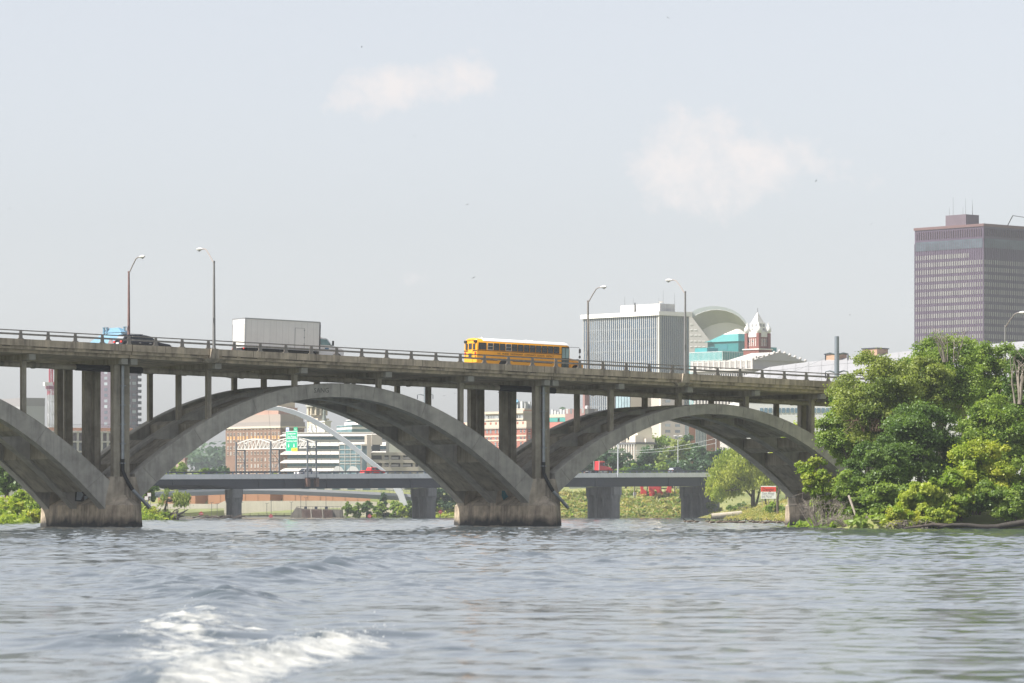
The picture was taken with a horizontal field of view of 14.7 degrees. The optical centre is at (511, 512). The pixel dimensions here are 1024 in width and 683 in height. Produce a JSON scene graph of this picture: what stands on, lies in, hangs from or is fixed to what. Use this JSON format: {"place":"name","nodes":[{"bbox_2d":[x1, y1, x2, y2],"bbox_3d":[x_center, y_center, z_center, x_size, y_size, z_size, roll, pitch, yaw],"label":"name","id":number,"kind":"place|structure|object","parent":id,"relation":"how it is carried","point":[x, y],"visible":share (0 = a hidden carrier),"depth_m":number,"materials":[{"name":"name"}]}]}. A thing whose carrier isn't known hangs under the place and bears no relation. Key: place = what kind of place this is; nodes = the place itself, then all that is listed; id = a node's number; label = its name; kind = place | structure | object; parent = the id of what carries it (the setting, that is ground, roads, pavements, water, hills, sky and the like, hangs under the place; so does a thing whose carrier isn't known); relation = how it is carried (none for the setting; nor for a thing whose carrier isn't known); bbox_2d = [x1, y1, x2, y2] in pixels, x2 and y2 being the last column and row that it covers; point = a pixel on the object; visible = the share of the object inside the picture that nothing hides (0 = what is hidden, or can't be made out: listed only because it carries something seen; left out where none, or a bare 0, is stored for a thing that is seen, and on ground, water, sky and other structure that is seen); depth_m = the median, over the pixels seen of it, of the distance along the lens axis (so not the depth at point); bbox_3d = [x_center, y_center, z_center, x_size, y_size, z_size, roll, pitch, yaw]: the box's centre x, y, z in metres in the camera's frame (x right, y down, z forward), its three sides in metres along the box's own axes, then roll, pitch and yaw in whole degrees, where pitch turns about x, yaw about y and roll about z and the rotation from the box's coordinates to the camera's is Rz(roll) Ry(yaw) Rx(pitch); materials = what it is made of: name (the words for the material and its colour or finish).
{"place":"outdoors","nodes":[
{"label":"outdoors","id":0,"kind":"place"},
{"bbox_2d":[156,508,223,514],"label":"grass bank","id":1,"kind":"structure","parent":0,"point":[217,511],"depth_m":1025.39,"materials":[{"name":"plant"}]},
{"bbox_2d":[242,508,339,514],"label":"grass bank","id":2,"kind":"structure","parent":0,"point":[287,512],"depth_m":1027.49,"materials":[{"name":"plant"}]},
{"bbox_2d":[0,517,1023,682],"bbox_3d":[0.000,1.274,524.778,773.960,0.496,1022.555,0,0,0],"label":"river","id":3,"kind":"structure","parent":0,"point":[620,600],"depth_m":57.37,"materials":[{"name":"grey liquid"}]},
{"bbox_2d":[290,506,342,517],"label":"water intake","id":4,"kind":"object","parent":3,"relation":"in","point":[305,512],"visible":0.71,"depth_m":1005.50,"materials":[{"name":"concrete"}]},
{"bbox_2d":[877,519,938,528],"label":"dead branches","id":5,"kind":"object","parent":3,"relation":"in","point":[900,526],"visible":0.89,"depth_m":318.49,"materials":[{"name":"wood"}]},
{"bbox_2d":[938,520,1023,528],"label":"fallen log","id":6,"kind":"object","parent":3,"relation":"on","point":[1005,524],"visible":0.91,"depth_m":316.97,"materials":[{"name":"brown wood"}]},
{"bbox_2d":[0,470,1023,528],"bbox_3d":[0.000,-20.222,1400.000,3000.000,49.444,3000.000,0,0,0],"label":"ground","id":7,"kind":"structure","parent":0,"point":[985,518],"depth_m":1032.04,"materials":[{"name":"green plant"}]},
{"bbox_2d":[0,466,21,497],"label":"tree","id":8,"kind":"object","parent":7,"relation":"on","point":[8,483],"visible":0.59,"depth_m":558.89,"materials":[{"name":"green plant"}]},
{"bbox_2d":[0,497,27,514],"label":"shrub","id":9,"kind":"object","parent":7,"relation":"on","point":[18,505],"visible":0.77,"depth_m":491.45,"materials":[{"name":"green plant"}]},
{"bbox_2d":[1,398,44,425],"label":"building","id":10,"kind":"structure","parent":7,"relation":"on","point":[35,408],"depth_m":1503.10,"materials":[{"name":"grey concrete"}]},
{"bbox_2d":[12,489,35,511],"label":"shrub","id":11,"kind":"object","parent":7,"relation":"on","point":[24,495],"visible":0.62,"depth_m":509.11,"materials":[{"name":"green plant"}]},
{"bbox_2d":[22,508,40,522],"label":"shrub","id":12,"kind":"object","parent":7,"relation":"on","point":[35,514],"visible":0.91,"depth_m":488.60,"materials":[{"name":"green plant"}]},
{"bbox_2d":[43,369,53,427],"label":"tower crane","id":13,"kind":"object","parent":7,"relation":"on","point":[49,385],"visible":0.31,"depth_m":1399.49,"materials":[{"name":"grey"}]},
{"bbox_2d":[0,492,168,523],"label":"bank weeds","id":14,"kind":"object","parent":7,"relation":"on","point":[6,517],"visible":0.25,"depth_m":483.43,"materials":[{"name":"green plant"}]},
{"bbox_2d":[47,424,132,453],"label":"unfinished building","id":15,"kind":"structure","parent":7,"relation":"on","point":[77,439],"depth_m":1336.39,"materials":[{"name":"grey concrete"}]},
{"bbox_2d":[91,327,141,431],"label":"apartment tower","id":16,"kind":"structure","parent":7,"relation":"on","point":[105,399],"depth_m":1658.45,"materials":[{"name":"grey concrete"}]},
{"bbox_2d":[157,487,193,512],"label":"tree","id":17,"kind":"object","parent":7,"relation":"on","point":[180,499],"visible":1,"depth_m":693.29,"materials":[{"name":"green plant"}]},
{"bbox_2d":[182,513,343,517],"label":"river edge rail","id":18,"kind":"object","parent":7,"relation":"on","point":[257,516],"visible":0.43,"depth_m":1015.90,"materials":[{"name":"concrete"}]},
{"bbox_2d":[158,494,369,503],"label":"terracotta wall","id":19,"kind":"structure","parent":7,"relation":"on","point":[203,499],"depth_m":1052.00,"materials":[{"name":"brown"}]},
{"bbox_2d":[226,402,305,473],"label":"brick building","id":20,"kind":"structure","parent":7,"relation":"on","point":[257,426],"depth_m":1257.18,"materials":[{"name":"brown brick"}]},
{"bbox_2d":[151,501,395,515],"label":"flood wall","id":21,"kind":"structure","parent":7,"relation":"on","point":[254,506],"depth_m":1040.00,"materials":[{"name":"concrete"}]},
{"bbox_2d":[143,406,411,505],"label":"foot bridge","id":22,"kind":"structure","parent":7,"relation":"on","point":[401,496],"depth_m":1014.00,"materials":[{"name":"white metal"}]},
{"bbox_2d":[159,488,404,489],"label":"building","id":23,"kind":"structure","parent":7,"relation":"on","point":[320,489],"depth_m":1082.00,"materials":[{"name":"paint"}]},
{"bbox_2d":[306,405,328,431],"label":"building","id":24,"kind":"structure","parent":7,"relation":"on","point":[316,413],"depth_m":1401.77,"materials":[{"name":"stone"}]},
{"bbox_2d":[280,432,388,473],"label":"office block","id":25,"kind":"structure","parent":7,"relation":"on","point":[345,457],"depth_m":1137.99,"materials":[{"name":"grey concrete"}]},
{"bbox_2d":[360,501,374,517],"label":"tree","id":26,"kind":"object","parent":7,"relation":"on","point":[365,506],"visible":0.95,"depth_m":1001.40,"materials":[{"name":"green plant"}]},
{"bbox_2d":[337,420,400,451],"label":"office block","id":27,"kind":"structure","parent":7,"relation":"on","point":[349,426],"depth_m":1259.39,"materials":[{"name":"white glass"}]},
{"bbox_2d":[185,407,564,470],"bbox_3d":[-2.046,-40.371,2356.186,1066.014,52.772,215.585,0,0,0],"label":"distant woods","id":28,"kind":"object","parent":7,"relation":"on","point":[198,459],"visible":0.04,"depth_m":2294.07,"materials":[{"name":"green plant"}]},
{"bbox_2d":[360,434,422,473],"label":"parking garage","id":29,"kind":"structure","parent":7,"relation":"on","point":[393,461],"depth_m":1106.32,"materials":[{"name":"grey concrete"}]},
{"bbox_2d":[372,506,454,517],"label":"bank weeds","id":30,"kind":"object","parent":7,"relation":"on","point":[449,512],"visible":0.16,"depth_m":1016.61,"materials":[{"name":"green plant"}]},
{"bbox_2d":[437,488,454,512],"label":"tree","id":31,"kind":"object","parent":7,"relation":"on","point":[445,498],"visible":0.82,"depth_m":1018.75,"materials":[{"name":"green plant"}]},
{"bbox_2d":[464,421,531,447],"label":"brick building","id":32,"kind":"structure","parent":7,"relation":"on","point":[523,431],"depth_m":1293.29,"materials":[{"name":"red brick"}]},
{"bbox_2d":[0,329,1011,526],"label":"arch bridge","id":33,"kind":"structure","parent":7,"relation":"on","point":[474,474],"depth_m":366.96,"materials":[{"name":"concrete"}]},
{"bbox_2d":[127,255,144,333],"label":"street lamp","id":34,"kind":"object","parent":33,"relation":"on","point":[128,319],"visible":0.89,"depth_m":366.41,"materials":[{"name":"grey metal"}]},
{"bbox_2d":[113,334,171,346],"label":"car","id":35,"kind":"object","parent":33,"relation":"on","point":[138,342],"visible":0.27,"depth_m":352.95,"materials":[{"name":"black paint"}]},
{"bbox_2d":[196,248,215,348],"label":"street lamp","id":36,"kind":"object","parent":33,"relation":"on","point":[213,329],"visible":1,"depth_m":351.72,"materials":[{"name":"metal"}]},
{"bbox_2d":[232,318,343,355],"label":"box truck","id":37,"kind":"object","parent":33,"relation":"on","point":[276,331],"visible":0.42,"depth_m":359.32,"materials":[{"name":"silver metal"}]},
{"bbox_2d":[464,337,582,367],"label":"school bus","id":38,"kind":"object","parent":33,"relation":"on","point":[517,348],"visible":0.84,"depth_m":371.90,"materials":[{"name":"yellow paint"}]},
{"bbox_2d":[587,285,605,368],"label":"street lamp","id":39,"kind":"object","parent":33,"relation":"on","point":[603,286],"visible":0.88,"depth_m":391.48,"materials":[{"name":"grey metal"}]},
{"bbox_2d":[666,279,686,373],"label":"street lamp","id":40,"kind":"object","parent":33,"relation":"on","point":[685,351],"visible":1,"depth_m":376.79,"materials":[{"name":"metal"}]},
{"bbox_2d":[485,411,531,421],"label":"office block","id":41,"kind":"structure","parent":7,"relation":"on","point":[520,416],"depth_m":1347.31,"materials":[{"name":"beige concrete"}]},
{"bbox_2d":[516,399,531,410],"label":"building","id":42,"kind":"structure","parent":7,"relation":"on","point":[523,406],"depth_m":1391.68,"materials":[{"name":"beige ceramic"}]},
{"bbox_2d":[152,470,897,517],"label":"highway bridge","id":43,"kind":"structure","parent":7,"relation":"on","point":[603,492],"depth_m":926.31,"materials":[{"name":"concrete"}]},
{"bbox_2d":[235,438,318,486],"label":"sign gantry","id":44,"kind":"object","parent":43,"relation":"attached to","point":[307,478],"visible":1,"depth_m":912.86,"materials":[{"name":"grey metal"}]},
{"bbox_2d":[286,427,297,451],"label":"highway sign","id":45,"kind":"object","parent":44,"relation":"attached to","point":[291,440],"visible":1,"depth_m":905.87,"materials":[{"name":"teal metal"}]},
{"bbox_2d":[585,461,612,472],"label":"semi tractor","id":46,"kind":"object","parent":43,"relation":"on","point":[599,465],"visible":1,"depth_m":962.78,"materials":[{"name":"red metal"}]},
{"bbox_2d":[550,409,564,427],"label":"brick building","id":47,"kind":"structure","parent":7,"relation":"on","point":[556,418],"depth_m":1294.97,"materials":[{"name":"red"}]},
{"bbox_2d":[565,395,597,472],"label":"building","id":48,"kind":"structure","parent":7,"relation":"on","point":[584,410],"depth_m":1259.41,"materials":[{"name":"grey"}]},
{"bbox_2d":[599,447,632,469],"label":"tree","id":49,"kind":"object","parent":7,"relation":"on","point":[609,460],"visible":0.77,"depth_m":1095.70,"materials":[{"name":"green plant"}]},
{"bbox_2d":[559,487,680,517],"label":"bank weeds","id":50,"kind":"object","parent":7,"relation":"on","point":[629,501],"visible":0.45,"depth_m":1028.60,"materials":[{"name":"plant"}]},
{"bbox_2d":[606,428,655,466],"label":"building","id":51,"kind":"structure","parent":7,"relation":"on","point":[632,444],"depth_m":1153.13,"materials":[{"name":"beige"}]},
{"bbox_2d":[615,396,650,427],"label":"office block","id":52,"kind":"structure","parent":7,"relation":"on","point":[621,402],"depth_m":1227.01,"materials":[{"name":"blue glass"}]},
{"bbox_2d":[580,294,691,410],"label":"office tower","id":53,"kind":"structure","parent":7,"relation":"on","point":[648,333],"depth_m":1309.23,"materials":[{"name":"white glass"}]},
{"bbox_2d":[621,445,657,469],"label":"tree","id":54,"kind":"object","parent":7,"relation":"on","point":[644,458],"visible":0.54,"depth_m":1090.11,"materials":[{"name":"green plant"}]},
{"bbox_2d":[654,434,674,453],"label":"tree","id":55,"kind":"object","parent":7,"relation":"on","point":[662,440],"visible":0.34,"depth_m":1158.43,"materials":[{"name":"green plant"}]},
{"bbox_2d":[651,398,683,453],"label":"office block","id":56,"kind":"structure","parent":7,"relation":"on","point":[671,429],"depth_m":1192.25,"materials":[{"name":"white concrete"}]},
{"bbox_2d":[652,437,691,463],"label":"tree","id":57,"kind":"object","parent":7,"relation":"on","point":[673,444],"visible":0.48,"depth_m":1094.37,"materials":[{"name":"green plant"}]},
{"bbox_2d":[681,444,710,466],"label":"tree","id":58,"kind":"object","parent":7,"relation":"on","point":[696,455],"visible":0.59,"depth_m":1086.71,"materials":[{"name":"green plant"}]},
{"bbox_2d":[685,457,707,472],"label":"tree","id":59,"kind":"object","parent":7,"relation":"on","point":[701,465],"visible":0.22,"depth_m":1071.47,"materials":[{"name":"green plant"}]},
{"bbox_2d":[684,425,719,462],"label":"brick building","id":60,"kind":"structure","parent":7,"relation":"on","point":[699,436],"depth_m":1217.91,"materials":[{"name":"brown"}]},
{"bbox_2d":[705,443,729,469],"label":"tree","id":61,"kind":"object","parent":7,"relation":"on","point":[711,454],"visible":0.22,"depth_m":1083.84,"materials":[{"name":"green plant"}]},
{"bbox_2d":[689,306,748,351],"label":"vaulted building","id":62,"kind":"structure","parent":7,"relation":"on","point":[708,323],"depth_m":1752.28,"materials":[{"name":"beige concrete"}]},
{"bbox_2d":[707,329,744,351],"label":"teal building","id":63,"kind":"structure","parent":7,"relation":"on","point":[733,341],"depth_m":1564.28,"materials":[{"name":"glass"}]},
{"bbox_2d":[711,511,741,518],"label":"culvert pipe","id":64,"kind":"object","parent":7,"relation":"on","point":[720,515],"visible":0.88,"depth_m":759.78,"materials":[{"name":"concrete"}]},
{"bbox_2d":[689,347,787,404],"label":"glass building","id":65,"kind":"structure","parent":7,"relation":"on","point":[706,354],"depth_m":1476.65,"materials":[{"name":"teal glass"}]},
{"bbox_2d":[701,447,780,507],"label":"tree","id":66,"kind":"object","parent":7,"relation":"on","point":[738,477],"visible":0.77,"depth_m":842.46,"materials":[{"name":"green plant"}]},
{"bbox_2d":[700,497,787,520],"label":"bank grass tufts","id":67,"kind":"object","parent":7,"relation":"on","point":[755,513],"visible":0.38,"depth_m":720.48,"materials":[{"name":"plant"}]},
{"bbox_2d":[690,349,806,449],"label":"stone hall","id":68,"kind":"structure","parent":7,"relation":"on","point":[760,361],"depth_m":1247.91,"materials":[{"name":"stone"}]},
{"bbox_2d":[742,308,772,355],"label":"spire tower","id":69,"kind":"structure","parent":7,"relation":"on","point":[757,338],"depth_m":1383.67,"materials":[{"name":"red brick"}]},
{"bbox_2d":[761,486,775,505],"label":"danger board","id":70,"kind":"object","parent":7,"relation":"on","point":[768,492],"visible":1,"depth_m":799.94,"materials":[{"name":"white metal"}]},
{"bbox_2d":[794,454,836,518],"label":"shrub","id":71,"kind":"object","parent":7,"relation":"on","point":[817,481],"visible":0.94,"depth_m":337.36,"materials":[{"name":"green plant"}]},
{"bbox_2d":[792,493,861,525],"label":"dead branches","id":72,"kind":"object","parent":7,"relation":"on","point":[814,521],"visible":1,"depth_m":329.87,"materials":[{"name":"wood"}]},
{"bbox_2d":[825,336,848,380],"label":"power pole","id":73,"kind":"object","parent":7,"relation":"on","point":[836,353],"visible":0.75,"depth_m":699.69,"materials":[{"name":"metal"}]},
{"bbox_2d":[812,395,872,466],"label":"tree","id":74,"kind":"object","parent":7,"relation":"on","point":[838,448],"visible":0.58,"depth_m":355.32,"materials":[{"name":"green plant"}]},
{"bbox_2d":[816,513,878,527],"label":"dead branches","id":75,"kind":"object","parent":7,"relation":"on","point":[839,520],"visible":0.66,"depth_m":325.87,"materials":[{"name":"wood"}]},
{"bbox_2d":[831,469,869,517],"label":"shrub","id":76,"kind":"object","parent":7,"relation":"on","point":[843,489],"visible":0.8,"depth_m":329.44,"materials":[{"name":"green plant"}]},
{"bbox_2d":[823,347,927,445],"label":"tree","id":77,"kind":"object","parent":7,"relation":"on","point":[867,399],"visible":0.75,"depth_m":350.82,"materials":[{"name":"green plant"}]},
{"bbox_2d":[843,413,892,433],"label":"dead branches","id":78,"kind":"object","parent":77,"relation":"hanging from","point":[877,425],"visible":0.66,"depth_m":349.85,"materials":[{"name":"brown"}]},
{"bbox_2d":[727,341,1023,482],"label":"arena","id":79,"kind":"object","parent":7,"relation":"on","point":[788,413],"visible":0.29,"depth_m":1186.34,"materials":[{"name":"grey metal"}]},
{"bbox_2d":[836,433,916,507],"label":"shrub","id":80,"kind":"object","parent":7,"relation":"on","point":[886,463],"visible":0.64,"depth_m":333.84,"materials":[{"name":"green plant"}]},
{"bbox_2d":[860,478,909,514],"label":"shrub","id":81,"kind":"object","parent":7,"relation":"on","point":[875,496],"visible":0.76,"depth_m":325.13,"materials":[{"name":"green plant"}]},
{"bbox_2d":[787,501,991,528],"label":"bank weeds","id":82,"kind":"object","parent":7,"relation":"on","point":[859,522],"visible":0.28,"depth_m":325.38,"materials":[{"name":"green plant"}]},
{"bbox_2d":[879,505,923,528],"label":"shrub","id":83,"kind":"object","parent":7,"relation":"on","point":[896,513],"visible":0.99,"depth_m":319.40,"materials":[{"name":"green plant"}]},
{"bbox_2d":[872,396,966,482],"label":"tree","id":84,"kind":"object","parent":7,"relation":"on","point":[913,429],"visible":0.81,"depth_m":343.80,"materials":[{"name":"green plant"}]},
{"bbox_2d":[896,476,945,527],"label":"shrub","id":85,"kind":"object","parent":7,"relation":"on","point":[919,496],"visible":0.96,"depth_m":321.26,"materials":[{"name":"green plant"}]},
{"bbox_2d":[889,353,958,479],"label":"tree","id":86,"kind":"object","parent":7,"relation":"on","point":[933,375],"visible":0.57,"depth_m":364.93,"materials":[{"name":"green plant"}]},
{"bbox_2d":[929,326,968,361],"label":"dead branches","id":87,"kind":"object","parent":86,"relation":"attached to","point":[944,359],"visible":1,"depth_m":361.96,"materials":[{"name":"grey wood"}]},
{"bbox_2d":[920,506,960,528],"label":"shrub","id":88,"kind":"object","parent":7,"relation":"on","point":[943,515],"visible":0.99,"depth_m":319.24,"materials":[{"name":"green plant"}]},
{"bbox_2d":[898,331,994,457],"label":"tree","id":89,"kind":"object","parent":7,"relation":"on","point":[968,383],"visible":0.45,"depth_m":371.07,"materials":[{"name":"green plant"}]},
{"bbox_2d":[932,466,980,521],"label":"shrub","id":90,"kind":"object","parent":7,"relation":"on","point":[958,484],"visible":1,"depth_m":321.19,"materials":[{"name":"green plant"}]},
{"bbox_2d":[914,207,1023,348],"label":"office tower","id":91,"kind":"structure","parent":7,"relation":"on","point":[969,271],"depth_m":1490.30,"materials":[{"name":"brown"}]},
{"bbox_2d":[916,276,981,344],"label":"window","id":92,"kind":"structure","parent":91,"relation":"in","point":[947,276],"depth_m":1491.56,"materials":[{"name":"grey glass"}]},
{"bbox_2d":[984,260,1023,343],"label":"window","id":93,"kind":"structure","parent":91,"relation":"in","point":[985,261],"depth_m":1486.83,"materials":[{"name":"grey glass"}]},
{"bbox_2d":[960,489,995,514],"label":"shrub","id":94,"kind":"object","parent":7,"relation":"on","point":[972,506],"visible":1,"depth_m":321.10,"materials":[{"name":"green plant"}]},
{"bbox_2d":[941,434,1018,488],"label":"shrub","id":95,"kind":"object","parent":7,"relation":"on","point":[972,455],"visible":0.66,"depth_m":331.52,"materials":[{"name":"green plant"}]},
{"bbox_2d":[947,388,1023,474],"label":"tree","id":96,"kind":"object","parent":7,"relation":"on","point":[1003,427],"visible":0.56,"depth_m":343.81,"materials":[{"name":"green plant"}]},
{"bbox_2d":[958,336,1023,421],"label":"tree","id":97,"kind":"object","parent":7,"relation":"on","point":[996,365],"visible":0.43,"depth_m":378.95,"materials":[{"name":"green plant"}]},
{"bbox_2d":[972,475,1023,520],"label":"shrub","id":98,"kind":"object","parent":7,"relation":"on","point":[997,493],"visible":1,"depth_m":321.17,"materials":[{"name":"green plant"}]},
{"bbox_2d":[990,498,1023,521],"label":"shrub","id":99,"kind":"object","parent":7,"relation":"on","point":[1015,510],"visible":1,"depth_m":320.38,"materials":[{"name":"green plant"}]},
{"bbox_2d":[998,344,1023,473],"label":"tree","id":100,"kind":"object","parent":7,"relation":"on","point":[1007,388],"visible":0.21,"depth_m":365.33,"materials":[{"name":"green plant"}]},
{"bbox_2d":[1003,455,1023,489],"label":"shrub","id":101,"kind":"object","parent":7,"relation":"on","point":[1017,478],"visible":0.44,"depth_m":333.18,"materials":[{"name":"green plant"}]},
{"bbox_2d":[1010,349,1023,403],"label":"dead branches","id":102,"kind":"object","parent":7,"relation":"on","point":[1020,388],"visible":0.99,"depth_m":349.81,"materials":[{"name":"beige wood"}]},
{"bbox_2d":[0,0,1023,471],"label":"sky","id":103,"kind":"structure","parent":0,"point":[626,147],"materials":[{"name":"white"}]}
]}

